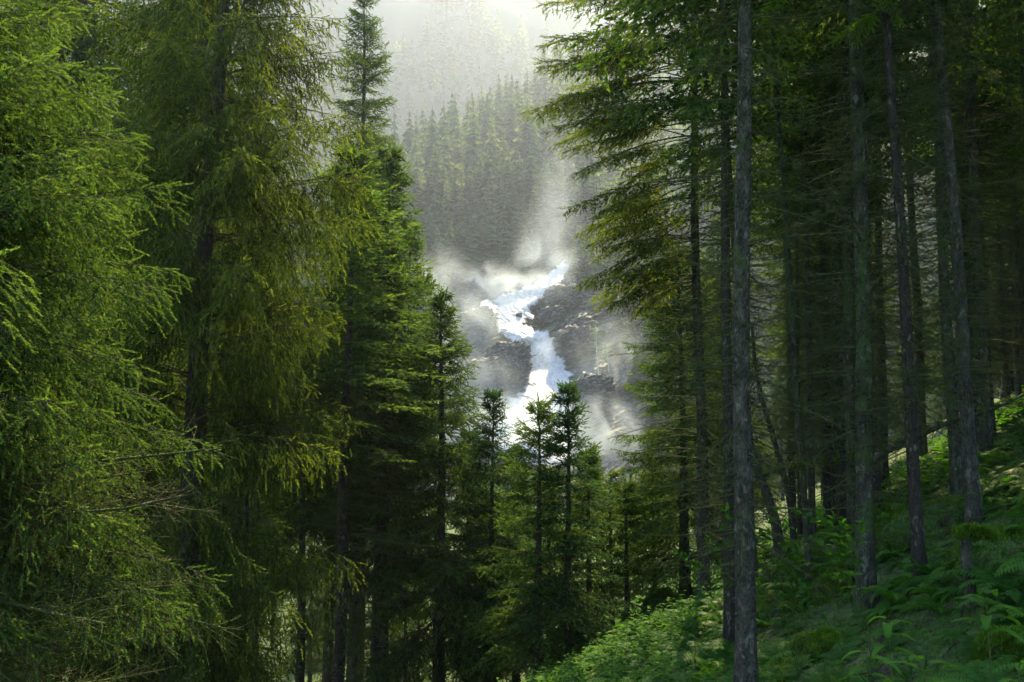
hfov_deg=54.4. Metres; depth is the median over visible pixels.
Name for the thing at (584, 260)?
cliff spruce
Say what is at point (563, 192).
ridge spruce
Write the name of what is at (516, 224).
ridge spruce
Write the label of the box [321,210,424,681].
slope spruce
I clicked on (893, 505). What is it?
fern
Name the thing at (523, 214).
ridge spruce
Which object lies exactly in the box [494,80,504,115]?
ridge spruce
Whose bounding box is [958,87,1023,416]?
conifer tree
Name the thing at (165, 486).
slender spruce
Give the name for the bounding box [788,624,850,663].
mossy boulder
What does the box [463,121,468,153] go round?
ridge spruce
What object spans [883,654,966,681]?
long leaved plant
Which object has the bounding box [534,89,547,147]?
ridge spruce
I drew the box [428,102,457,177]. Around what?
ridge spruce
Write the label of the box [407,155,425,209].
ridge spruce
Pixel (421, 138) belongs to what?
ridge spruce
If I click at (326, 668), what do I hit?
slope spruce
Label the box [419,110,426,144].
ridge spruce
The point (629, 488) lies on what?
slim spruce
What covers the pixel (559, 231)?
ridge spruce
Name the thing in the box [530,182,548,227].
ridge spruce
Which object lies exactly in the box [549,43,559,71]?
ridge spruce
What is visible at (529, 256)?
ridge spruce
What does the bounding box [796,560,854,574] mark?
fern
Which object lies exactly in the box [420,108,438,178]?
ridge spruce
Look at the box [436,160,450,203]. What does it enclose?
ridge spruce
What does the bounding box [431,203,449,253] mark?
ridge spruce
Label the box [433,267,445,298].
cliff spruce
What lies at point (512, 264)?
ridge spruce
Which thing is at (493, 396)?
young spruce
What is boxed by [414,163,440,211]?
ridge spruce
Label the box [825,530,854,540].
fern
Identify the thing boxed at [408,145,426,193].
ridge spruce
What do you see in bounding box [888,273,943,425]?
slope spruce
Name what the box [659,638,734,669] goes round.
fern
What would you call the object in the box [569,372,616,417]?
rock outcrop
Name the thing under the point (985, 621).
long leaved plant
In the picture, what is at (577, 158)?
ridge spruce
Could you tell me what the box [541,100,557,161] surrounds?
ridge spruce
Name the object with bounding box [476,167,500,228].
ridge spruce
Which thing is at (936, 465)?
fern
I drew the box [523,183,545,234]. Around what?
ridge spruce
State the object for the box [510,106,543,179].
ridge spruce
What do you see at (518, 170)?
ridge spruce
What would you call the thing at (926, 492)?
fern
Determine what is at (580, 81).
ridge spruce
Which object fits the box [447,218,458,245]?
ridge spruce
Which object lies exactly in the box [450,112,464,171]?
ridge spruce
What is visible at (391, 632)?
slope spruce
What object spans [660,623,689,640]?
fern
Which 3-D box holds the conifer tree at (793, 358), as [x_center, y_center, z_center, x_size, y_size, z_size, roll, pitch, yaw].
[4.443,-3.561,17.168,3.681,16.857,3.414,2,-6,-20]
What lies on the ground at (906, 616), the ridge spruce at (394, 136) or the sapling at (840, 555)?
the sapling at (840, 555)
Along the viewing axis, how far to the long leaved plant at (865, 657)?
3.49 m
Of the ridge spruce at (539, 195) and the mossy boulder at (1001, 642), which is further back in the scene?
the ridge spruce at (539, 195)
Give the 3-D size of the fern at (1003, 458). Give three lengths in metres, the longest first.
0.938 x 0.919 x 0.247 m
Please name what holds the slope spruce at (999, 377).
on the ground at (906, 616)
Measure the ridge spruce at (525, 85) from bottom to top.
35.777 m
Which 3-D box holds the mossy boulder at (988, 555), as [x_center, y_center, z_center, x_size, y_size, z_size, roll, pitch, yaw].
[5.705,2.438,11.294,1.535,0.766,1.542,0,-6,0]
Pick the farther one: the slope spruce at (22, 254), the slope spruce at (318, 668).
the slope spruce at (318, 668)
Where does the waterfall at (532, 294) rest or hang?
on the rocky hillside
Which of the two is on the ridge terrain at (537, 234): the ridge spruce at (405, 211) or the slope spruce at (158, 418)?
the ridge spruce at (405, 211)
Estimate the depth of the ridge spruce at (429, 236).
347.48 m
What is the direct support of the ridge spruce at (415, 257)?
on the ridge terrain at (537, 234)
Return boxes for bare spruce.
[565,0,871,681]
[601,0,813,647]
[640,260,706,514]
[672,217,765,529]
[716,37,831,528]
[725,0,984,618]
[732,1,878,539]
[736,3,852,541]
[737,2,915,525]
[753,0,926,535]
[756,36,886,528]
[764,0,1023,453]
[792,0,1000,578]
[819,2,940,489]
[872,0,951,462]
[902,5,1021,425]
[919,210,1023,397]
[925,293,955,425]
[925,315,955,425]
[990,69,1023,390]
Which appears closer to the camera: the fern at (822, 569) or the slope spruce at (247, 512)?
the fern at (822, 569)
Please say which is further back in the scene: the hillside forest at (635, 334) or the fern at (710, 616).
the hillside forest at (635, 334)
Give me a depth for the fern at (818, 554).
16.63 m
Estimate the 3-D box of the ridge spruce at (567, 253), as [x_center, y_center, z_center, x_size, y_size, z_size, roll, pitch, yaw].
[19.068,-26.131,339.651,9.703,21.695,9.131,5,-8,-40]
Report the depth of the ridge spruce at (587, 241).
353.47 m
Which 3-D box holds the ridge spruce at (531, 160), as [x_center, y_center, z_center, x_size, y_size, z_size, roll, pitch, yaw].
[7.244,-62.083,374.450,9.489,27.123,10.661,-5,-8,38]
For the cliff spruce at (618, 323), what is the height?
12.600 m
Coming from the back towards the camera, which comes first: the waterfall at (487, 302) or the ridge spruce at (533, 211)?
the ridge spruce at (533, 211)
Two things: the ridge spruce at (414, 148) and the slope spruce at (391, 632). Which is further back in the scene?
the ridge spruce at (414, 148)
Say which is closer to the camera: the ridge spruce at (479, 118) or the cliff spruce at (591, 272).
the cliff spruce at (591, 272)
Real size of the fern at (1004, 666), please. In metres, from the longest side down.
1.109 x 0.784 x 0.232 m
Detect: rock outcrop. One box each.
[452,356,508,399]
[484,341,532,384]
[534,305,565,325]
[542,283,583,312]
[551,324,597,361]
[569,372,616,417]
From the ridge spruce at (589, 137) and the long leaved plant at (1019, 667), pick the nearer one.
the long leaved plant at (1019, 667)
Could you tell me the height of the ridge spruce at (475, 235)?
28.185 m
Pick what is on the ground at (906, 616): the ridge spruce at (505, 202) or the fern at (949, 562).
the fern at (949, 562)
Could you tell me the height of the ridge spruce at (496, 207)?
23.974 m
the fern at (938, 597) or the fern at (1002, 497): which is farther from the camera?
the fern at (1002, 497)
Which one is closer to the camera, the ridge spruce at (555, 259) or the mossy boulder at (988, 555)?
the mossy boulder at (988, 555)
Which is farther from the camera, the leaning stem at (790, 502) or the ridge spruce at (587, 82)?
the ridge spruce at (587, 82)
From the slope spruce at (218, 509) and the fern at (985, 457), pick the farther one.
the slope spruce at (218, 509)
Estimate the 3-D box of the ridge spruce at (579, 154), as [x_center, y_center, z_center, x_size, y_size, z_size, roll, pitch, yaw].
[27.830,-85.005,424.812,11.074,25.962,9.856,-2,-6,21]
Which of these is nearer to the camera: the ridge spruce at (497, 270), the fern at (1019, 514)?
the fern at (1019, 514)
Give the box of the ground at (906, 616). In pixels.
[62,390,1023,681]
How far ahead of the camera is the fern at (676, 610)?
18.60 m
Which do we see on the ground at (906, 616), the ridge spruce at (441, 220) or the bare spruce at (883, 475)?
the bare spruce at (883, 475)
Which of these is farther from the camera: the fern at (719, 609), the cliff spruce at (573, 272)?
the cliff spruce at (573, 272)
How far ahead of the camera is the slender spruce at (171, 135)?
36.30 m
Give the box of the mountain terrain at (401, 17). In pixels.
[2,0,681,186]
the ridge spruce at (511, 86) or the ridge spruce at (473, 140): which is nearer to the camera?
the ridge spruce at (473, 140)
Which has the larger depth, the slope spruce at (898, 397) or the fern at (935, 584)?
the slope spruce at (898, 397)
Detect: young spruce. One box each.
[416,425,524,681]
[428,386,557,681]
[452,446,560,681]
[461,391,596,681]
[486,376,649,663]
[513,467,604,671]
[543,442,636,645]
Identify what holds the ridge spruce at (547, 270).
on the ridge terrain at (537, 234)
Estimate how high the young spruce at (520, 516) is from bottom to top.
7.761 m
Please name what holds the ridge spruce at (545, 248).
on the ridge terrain at (537, 234)
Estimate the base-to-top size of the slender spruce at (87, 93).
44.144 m
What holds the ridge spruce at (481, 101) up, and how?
on the ridge terrain at (537, 234)
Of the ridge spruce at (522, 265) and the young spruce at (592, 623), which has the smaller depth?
the young spruce at (592, 623)
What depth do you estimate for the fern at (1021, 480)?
15.40 m
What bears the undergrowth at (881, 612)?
on the ground at (906, 616)
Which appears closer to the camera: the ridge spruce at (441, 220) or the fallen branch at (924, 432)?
the fallen branch at (924, 432)
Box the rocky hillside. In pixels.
[295,268,994,508]
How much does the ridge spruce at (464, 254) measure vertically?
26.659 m
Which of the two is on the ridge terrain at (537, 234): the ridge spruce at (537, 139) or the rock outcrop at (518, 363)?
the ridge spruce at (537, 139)
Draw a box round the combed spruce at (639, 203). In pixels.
[519,0,840,598]
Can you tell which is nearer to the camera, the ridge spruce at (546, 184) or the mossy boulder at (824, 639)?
the mossy boulder at (824, 639)
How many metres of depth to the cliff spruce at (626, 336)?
288.32 m
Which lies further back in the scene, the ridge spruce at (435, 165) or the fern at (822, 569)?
the ridge spruce at (435, 165)
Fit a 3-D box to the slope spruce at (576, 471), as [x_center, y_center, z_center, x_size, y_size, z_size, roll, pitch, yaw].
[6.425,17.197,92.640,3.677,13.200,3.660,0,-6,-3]
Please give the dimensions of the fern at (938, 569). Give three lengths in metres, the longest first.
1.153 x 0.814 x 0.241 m
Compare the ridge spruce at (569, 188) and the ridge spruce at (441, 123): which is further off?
the ridge spruce at (441, 123)
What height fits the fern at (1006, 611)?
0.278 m
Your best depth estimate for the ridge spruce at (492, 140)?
403.30 m
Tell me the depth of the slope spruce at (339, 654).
23.81 m
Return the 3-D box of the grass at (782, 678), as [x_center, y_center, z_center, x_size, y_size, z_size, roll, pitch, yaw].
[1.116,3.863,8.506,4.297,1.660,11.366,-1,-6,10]
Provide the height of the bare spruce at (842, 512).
24.407 m
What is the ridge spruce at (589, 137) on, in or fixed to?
on the ridge terrain at (537, 234)
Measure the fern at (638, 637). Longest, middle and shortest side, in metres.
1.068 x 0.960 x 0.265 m
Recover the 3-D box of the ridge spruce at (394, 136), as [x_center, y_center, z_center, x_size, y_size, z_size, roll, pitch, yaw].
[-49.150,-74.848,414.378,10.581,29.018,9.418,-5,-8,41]
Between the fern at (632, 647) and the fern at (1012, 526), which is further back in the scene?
the fern at (632, 647)
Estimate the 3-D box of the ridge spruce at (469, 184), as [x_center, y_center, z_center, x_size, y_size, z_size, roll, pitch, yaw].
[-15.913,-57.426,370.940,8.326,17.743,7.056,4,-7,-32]
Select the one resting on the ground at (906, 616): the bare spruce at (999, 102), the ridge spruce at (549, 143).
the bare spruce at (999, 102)
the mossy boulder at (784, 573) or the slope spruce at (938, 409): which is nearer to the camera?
the mossy boulder at (784, 573)
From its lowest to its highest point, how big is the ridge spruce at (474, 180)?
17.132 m
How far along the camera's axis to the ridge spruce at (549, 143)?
406.85 m
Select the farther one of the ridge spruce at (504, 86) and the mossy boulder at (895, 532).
the ridge spruce at (504, 86)
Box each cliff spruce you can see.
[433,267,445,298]
[446,268,456,293]
[566,241,580,281]
[570,235,584,274]
[578,249,590,277]
[584,240,600,283]
[596,248,605,284]
[600,264,618,301]
[611,300,625,335]
[618,316,634,360]
[624,341,645,390]
[636,289,648,331]
[637,360,664,420]
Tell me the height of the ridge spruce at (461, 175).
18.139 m
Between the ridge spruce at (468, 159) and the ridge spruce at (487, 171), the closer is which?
the ridge spruce at (487, 171)
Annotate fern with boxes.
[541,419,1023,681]
[581,676,637,681]
[611,642,636,653]
[615,635,661,664]
[618,628,657,642]
[621,676,657,681]
[633,613,678,629]
[643,631,710,653]
[650,672,720,681]
[656,613,680,624]
[657,640,705,659]
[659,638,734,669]
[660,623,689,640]
[661,609,705,619]
[680,624,705,637]
[685,658,731,680]
[686,611,722,623]
[690,674,732,681]
[692,590,722,608]
[694,620,721,632]
[697,642,734,657]
[698,600,722,619]
[707,624,760,644]
[720,676,766,681]
[724,660,767,674]
[731,650,800,679]
[756,618,779,626]
[757,641,791,666]
[758,653,768,663]
[759,666,792,681]
[760,581,813,599]
[777,601,816,612]
[784,546,854,560]
[795,582,815,606]
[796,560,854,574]
[816,554,854,574]
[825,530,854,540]
[854,585,907,605]
[860,572,926,602]
[877,551,944,579]
[886,495,930,510]
[899,485,940,499]
[901,576,950,593]
[904,595,957,616]
[905,584,952,602]
[920,463,948,472]
[921,469,949,482]
[929,655,1023,681]
[930,565,951,577]
[931,565,1023,603]
[937,660,1023,681]
[941,459,992,472]
[942,543,985,567]
[955,597,1023,620]
[957,474,1021,497]
[958,498,1003,507]
[975,567,1014,575]
[977,452,996,463]
[978,450,1014,462]
[983,497,1005,504]
[985,626,1023,644]
[987,503,1023,524]
[992,662,1023,675]
[994,496,1022,505]
[994,552,1023,576]
[995,467,1023,477]
[995,482,1023,493]
[1000,613,1023,620]
[1001,525,1023,530]
[1004,474,1023,493]
[1012,494,1023,503]
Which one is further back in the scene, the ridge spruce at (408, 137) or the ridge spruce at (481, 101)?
the ridge spruce at (481, 101)
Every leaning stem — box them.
[697,383,839,571]
[716,311,839,557]
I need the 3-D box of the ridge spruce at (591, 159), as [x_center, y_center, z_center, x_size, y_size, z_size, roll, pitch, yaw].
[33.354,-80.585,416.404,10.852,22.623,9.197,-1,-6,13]
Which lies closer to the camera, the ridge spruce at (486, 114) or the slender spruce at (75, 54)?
the slender spruce at (75, 54)
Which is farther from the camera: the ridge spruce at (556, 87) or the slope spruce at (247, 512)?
the ridge spruce at (556, 87)
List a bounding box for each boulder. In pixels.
[455,305,496,333]
[641,587,685,615]
[756,590,805,630]
[760,557,822,590]
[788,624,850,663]
[874,508,900,564]
[879,498,989,548]
[943,523,1023,586]
[968,624,1023,664]
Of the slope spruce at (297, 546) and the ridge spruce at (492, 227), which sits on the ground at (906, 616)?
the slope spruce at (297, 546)
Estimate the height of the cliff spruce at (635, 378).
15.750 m
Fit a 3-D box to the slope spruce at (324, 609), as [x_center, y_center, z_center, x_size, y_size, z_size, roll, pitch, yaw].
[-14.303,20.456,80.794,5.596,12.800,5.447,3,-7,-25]
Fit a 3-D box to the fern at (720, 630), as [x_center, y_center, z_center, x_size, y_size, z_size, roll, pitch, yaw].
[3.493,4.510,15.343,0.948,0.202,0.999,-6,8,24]
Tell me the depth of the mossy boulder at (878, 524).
15.66 m
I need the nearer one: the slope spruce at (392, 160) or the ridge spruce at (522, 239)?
the slope spruce at (392, 160)
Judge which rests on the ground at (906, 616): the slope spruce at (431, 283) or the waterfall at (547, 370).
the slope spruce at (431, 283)
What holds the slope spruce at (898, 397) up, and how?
on the ground at (906, 616)
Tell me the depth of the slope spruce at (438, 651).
26.02 m
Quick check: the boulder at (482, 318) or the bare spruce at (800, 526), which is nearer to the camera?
the bare spruce at (800, 526)
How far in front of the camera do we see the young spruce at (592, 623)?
23.39 m
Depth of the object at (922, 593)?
11.84 m
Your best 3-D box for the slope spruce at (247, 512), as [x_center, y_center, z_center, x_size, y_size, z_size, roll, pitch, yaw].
[-6.487,3.640,24.826,3.747,17.755,3.518,-4,-7,31]
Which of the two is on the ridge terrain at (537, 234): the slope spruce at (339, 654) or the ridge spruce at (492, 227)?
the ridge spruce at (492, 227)
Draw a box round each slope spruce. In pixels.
[0,97,130,681]
[3,117,133,681]
[31,144,186,681]
[100,231,188,680]
[133,476,214,681]
[139,483,240,672]
[163,206,286,675]
[170,147,330,678]
[205,397,298,661]
[212,267,313,666]
[232,140,453,681]
[249,327,361,681]
[260,276,397,681]
[280,543,334,681]
[300,141,460,681]
[306,536,365,653]
[307,237,470,681]
[311,228,419,681]
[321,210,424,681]
[346,283,549,681]
[366,546,430,681]
[369,216,455,680]
[403,271,468,679]
[422,486,519,677]
[505,476,536,582]
[517,475,546,582]
[542,494,648,636]
[573,466,592,579]
[580,451,613,570]
[598,456,696,601]
[615,467,628,514]
[615,494,641,564]
[639,441,660,522]
[656,450,678,547]
[669,428,716,531]
[753,418,780,508]
[760,367,795,501]
[768,436,780,495]
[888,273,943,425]
[890,349,904,438]
[890,384,903,443]
[927,357,958,424]
[953,285,1014,389]
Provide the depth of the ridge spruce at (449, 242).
339.82 m
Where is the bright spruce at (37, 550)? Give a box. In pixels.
[0,0,253,681]
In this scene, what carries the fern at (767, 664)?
on the ground at (906, 616)
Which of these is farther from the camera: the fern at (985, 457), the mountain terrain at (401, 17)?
the mountain terrain at (401, 17)
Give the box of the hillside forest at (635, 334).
[209,242,1013,494]
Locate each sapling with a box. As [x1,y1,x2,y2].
[672,534,734,673]
[719,502,827,678]
[791,506,888,665]
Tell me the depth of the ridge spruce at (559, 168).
387.55 m
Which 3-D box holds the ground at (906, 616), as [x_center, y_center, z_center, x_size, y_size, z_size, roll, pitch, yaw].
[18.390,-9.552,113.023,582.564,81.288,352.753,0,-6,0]
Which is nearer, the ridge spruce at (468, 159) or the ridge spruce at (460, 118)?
the ridge spruce at (468, 159)
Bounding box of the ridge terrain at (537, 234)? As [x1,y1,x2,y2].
[31,2,1021,278]
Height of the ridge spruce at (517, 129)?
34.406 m
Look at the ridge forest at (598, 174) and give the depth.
371.54 m
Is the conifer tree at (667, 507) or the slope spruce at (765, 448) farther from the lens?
the slope spruce at (765, 448)
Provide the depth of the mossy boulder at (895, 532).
14.94 m
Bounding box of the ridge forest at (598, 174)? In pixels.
[103,6,937,275]
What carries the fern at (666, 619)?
on the ground at (906, 616)
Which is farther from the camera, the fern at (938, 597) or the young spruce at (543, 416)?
the young spruce at (543, 416)
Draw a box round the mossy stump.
[943,521,1007,617]
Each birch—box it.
[588,322,605,374]
[598,338,615,372]
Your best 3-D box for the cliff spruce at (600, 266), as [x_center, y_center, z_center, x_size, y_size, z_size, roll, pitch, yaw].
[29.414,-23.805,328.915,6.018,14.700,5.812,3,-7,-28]
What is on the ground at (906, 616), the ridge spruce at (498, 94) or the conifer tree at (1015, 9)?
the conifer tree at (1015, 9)
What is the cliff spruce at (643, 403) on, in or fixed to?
on the rocky hillside
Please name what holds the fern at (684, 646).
on the ground at (906, 616)
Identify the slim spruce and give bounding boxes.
[592,468,648,623]
[593,477,656,619]
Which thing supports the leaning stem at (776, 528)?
on the ground at (906, 616)
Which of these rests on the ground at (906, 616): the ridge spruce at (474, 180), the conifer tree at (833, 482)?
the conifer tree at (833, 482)
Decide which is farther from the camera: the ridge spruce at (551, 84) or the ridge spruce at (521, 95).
the ridge spruce at (551, 84)
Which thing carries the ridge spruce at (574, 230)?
on the ridge terrain at (537, 234)
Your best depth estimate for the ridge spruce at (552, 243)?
354.94 m
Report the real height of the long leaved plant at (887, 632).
1.958 m
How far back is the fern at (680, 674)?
11.84 m
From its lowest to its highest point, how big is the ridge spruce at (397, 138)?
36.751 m
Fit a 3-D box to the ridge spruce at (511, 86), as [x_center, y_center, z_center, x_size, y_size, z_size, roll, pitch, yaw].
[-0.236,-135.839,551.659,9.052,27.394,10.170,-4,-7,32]
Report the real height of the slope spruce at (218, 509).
16.866 m
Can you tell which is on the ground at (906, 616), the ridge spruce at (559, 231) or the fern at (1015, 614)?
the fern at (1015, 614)
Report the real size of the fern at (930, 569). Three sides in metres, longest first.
1.186 x 1.065 x 0.294 m
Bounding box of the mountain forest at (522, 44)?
[89,0,675,179]
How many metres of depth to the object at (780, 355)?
58.73 m
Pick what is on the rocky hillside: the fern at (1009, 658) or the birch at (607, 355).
the birch at (607, 355)
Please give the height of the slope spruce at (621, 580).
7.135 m
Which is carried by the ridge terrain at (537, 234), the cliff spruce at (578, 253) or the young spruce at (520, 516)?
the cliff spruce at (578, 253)
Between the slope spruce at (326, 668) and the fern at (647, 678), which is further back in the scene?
the slope spruce at (326, 668)
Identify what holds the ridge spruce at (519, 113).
on the ridge terrain at (537, 234)
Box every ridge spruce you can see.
[390,113,403,163]
[391,131,400,161]
[400,112,423,167]
[400,140,408,171]
[400,187,412,218]
[404,154,413,195]
[407,116,422,154]
[407,134,421,173]
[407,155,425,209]
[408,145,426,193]
[410,235,424,275]
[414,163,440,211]
[414,225,427,275]
[417,116,427,153]
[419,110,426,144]
[419,167,440,212]
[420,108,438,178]
[420,118,433,173]
[421,200,435,232]
[421,206,441,275]
[423,142,441,198]
[427,227,447,275]
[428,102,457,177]
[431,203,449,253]
[435,221,461,275]
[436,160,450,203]
[437,126,456,181]
[437,153,446,181]
[440,179,458,232]
[444,93,459,130]
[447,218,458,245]
[447,222,483,276]
[448,101,465,148]
[448,226,468,274]
[449,176,459,211]
[450,94,462,130]
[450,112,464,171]
[452,189,465,229]
[454,103,484,174]
[456,163,468,198]
[460,143,476,185]
[461,101,470,131]
[462,206,489,277]
[463,97,480,148]
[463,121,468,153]
[463,163,474,203]
[466,93,476,114]
[469,168,482,206]
[472,147,484,201]
[473,255,483,277]
[475,88,485,117]
[475,203,506,270]
[476,104,482,131]
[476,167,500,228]
[477,95,492,155]
[477,144,499,210]
[477,150,492,201]
[479,87,495,143]
[481,97,510,160]
[481,114,503,177]
[485,255,494,278]
[487,184,519,250]
[490,74,504,108]
[490,141,500,184]
[492,245,502,276]
[493,179,511,230]
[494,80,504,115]
[498,83,509,124]
[498,129,511,168]
[499,151,515,191]
[499,234,521,276]
[500,142,519,205]
[501,73,512,100]
[501,88,520,157]
[502,204,529,268]
[504,81,523,133]
[505,75,514,100]
[510,95,541,162]
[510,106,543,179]
[510,192,534,242]
[513,94,522,142]
[513,147,528,204]
[515,238,535,276]
[517,223,539,275]
[518,89,524,123]
[519,235,536,276]
[521,72,534,107]
[522,142,537,177]
[522,145,543,201]
[523,165,536,209]
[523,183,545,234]
[524,85,532,117]
[526,224,537,260]
[528,109,545,168]
[530,70,541,102]
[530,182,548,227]
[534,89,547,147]
[534,219,553,272]
[535,155,556,210]
[536,49,549,94]
[538,124,562,177]
[539,168,567,225]
[539,219,555,249]
[540,54,564,98]
[540,80,548,105]
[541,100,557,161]
[543,252,552,275]
[547,50,571,93]
[547,113,570,166]
[548,75,560,103]
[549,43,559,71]
[549,73,561,101]
[550,148,565,184]
[550,235,563,269]
[552,209,574,262]
[552,239,562,268]
[553,214,564,248]
[555,171,579,232]
[558,71,573,121]
[558,157,578,197]
[558,164,563,188]
[559,156,583,218]
[559,178,566,207]
[561,233,571,275]
[563,107,574,140]
[563,117,589,174]
[566,116,586,157]
[567,41,576,72]
[567,210,575,245]
[567,223,589,276]
[570,70,579,112]
[570,219,578,245]
[575,152,594,213]
[577,50,584,91]
[578,182,589,209]
[580,66,594,109]
[581,103,605,158]
[581,209,593,236]
[583,223,595,251]
[584,134,604,171]
[586,233,593,259]
[587,174,594,199]
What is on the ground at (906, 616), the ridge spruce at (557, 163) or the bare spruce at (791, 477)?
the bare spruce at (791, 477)
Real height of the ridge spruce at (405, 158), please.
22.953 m
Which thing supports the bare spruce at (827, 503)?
on the ground at (906, 616)
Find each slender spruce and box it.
[0,0,90,340]
[0,0,141,681]
[0,0,188,681]
[87,0,200,662]
[100,0,223,681]
[112,1,262,677]
[113,0,269,557]
[204,73,294,666]
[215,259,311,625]
[301,0,436,681]
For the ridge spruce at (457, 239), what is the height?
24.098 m
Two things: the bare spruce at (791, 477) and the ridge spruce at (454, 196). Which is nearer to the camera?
the bare spruce at (791, 477)
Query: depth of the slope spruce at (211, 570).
59.19 m
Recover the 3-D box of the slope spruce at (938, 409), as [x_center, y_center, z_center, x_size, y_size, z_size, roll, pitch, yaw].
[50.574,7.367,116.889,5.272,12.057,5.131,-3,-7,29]
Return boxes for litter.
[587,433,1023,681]
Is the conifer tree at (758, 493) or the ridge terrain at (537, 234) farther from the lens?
the ridge terrain at (537, 234)
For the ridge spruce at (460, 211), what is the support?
on the ridge terrain at (537, 234)
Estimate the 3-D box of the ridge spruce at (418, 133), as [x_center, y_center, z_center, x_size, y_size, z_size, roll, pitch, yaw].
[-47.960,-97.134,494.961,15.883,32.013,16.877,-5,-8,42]
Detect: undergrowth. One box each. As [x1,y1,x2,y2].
[496,581,719,681]
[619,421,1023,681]
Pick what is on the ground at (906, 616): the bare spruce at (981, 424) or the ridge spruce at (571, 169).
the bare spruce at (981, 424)
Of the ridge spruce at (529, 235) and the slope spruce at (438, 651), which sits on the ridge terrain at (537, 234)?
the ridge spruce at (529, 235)
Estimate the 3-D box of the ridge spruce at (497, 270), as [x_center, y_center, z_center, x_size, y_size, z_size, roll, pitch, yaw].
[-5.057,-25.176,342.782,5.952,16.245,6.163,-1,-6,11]
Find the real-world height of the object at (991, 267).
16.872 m
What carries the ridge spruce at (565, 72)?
on the ridge terrain at (537, 234)
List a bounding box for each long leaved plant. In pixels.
[837,650,905,681]
[865,616,922,679]
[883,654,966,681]
[945,588,1023,681]
[999,660,1023,681]
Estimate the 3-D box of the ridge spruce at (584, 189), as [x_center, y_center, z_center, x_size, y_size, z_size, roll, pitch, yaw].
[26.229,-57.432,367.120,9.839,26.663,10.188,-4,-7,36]
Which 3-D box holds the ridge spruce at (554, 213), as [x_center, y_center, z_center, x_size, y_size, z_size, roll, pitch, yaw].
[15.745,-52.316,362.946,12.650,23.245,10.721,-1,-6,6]
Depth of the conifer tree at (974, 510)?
14.82 m
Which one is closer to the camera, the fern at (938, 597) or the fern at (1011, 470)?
the fern at (938, 597)
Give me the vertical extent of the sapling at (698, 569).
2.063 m
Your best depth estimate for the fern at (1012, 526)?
11.05 m
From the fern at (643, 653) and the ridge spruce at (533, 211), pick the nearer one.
the fern at (643, 653)
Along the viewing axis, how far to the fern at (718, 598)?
18.08 m
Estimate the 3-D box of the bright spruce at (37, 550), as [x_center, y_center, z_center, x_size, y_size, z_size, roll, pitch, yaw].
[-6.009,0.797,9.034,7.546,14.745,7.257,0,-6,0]
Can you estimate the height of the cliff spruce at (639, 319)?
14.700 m
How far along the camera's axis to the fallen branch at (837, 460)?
16.38 m
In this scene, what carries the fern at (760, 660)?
on the ground at (906, 616)
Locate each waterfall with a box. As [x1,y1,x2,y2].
[480,299,496,313]
[486,324,572,467]
[494,290,535,341]
[506,259,569,309]
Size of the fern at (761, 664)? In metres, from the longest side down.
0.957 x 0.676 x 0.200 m
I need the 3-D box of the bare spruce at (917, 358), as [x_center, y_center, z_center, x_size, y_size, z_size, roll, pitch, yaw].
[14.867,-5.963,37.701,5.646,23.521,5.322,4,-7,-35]
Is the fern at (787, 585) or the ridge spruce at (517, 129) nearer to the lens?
the fern at (787, 585)
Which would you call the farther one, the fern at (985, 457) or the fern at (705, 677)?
the fern at (985, 457)
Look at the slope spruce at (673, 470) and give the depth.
101.36 m
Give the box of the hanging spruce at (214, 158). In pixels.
[0,0,381,681]
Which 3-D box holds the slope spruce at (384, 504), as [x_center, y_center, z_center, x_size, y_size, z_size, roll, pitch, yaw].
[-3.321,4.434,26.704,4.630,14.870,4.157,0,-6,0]
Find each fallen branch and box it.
[753,445,885,497]
[837,388,1023,476]
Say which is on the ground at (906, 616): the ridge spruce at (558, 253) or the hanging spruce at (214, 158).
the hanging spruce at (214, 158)
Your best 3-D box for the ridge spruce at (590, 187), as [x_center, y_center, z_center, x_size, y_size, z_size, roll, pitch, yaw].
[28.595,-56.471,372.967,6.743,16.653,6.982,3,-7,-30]

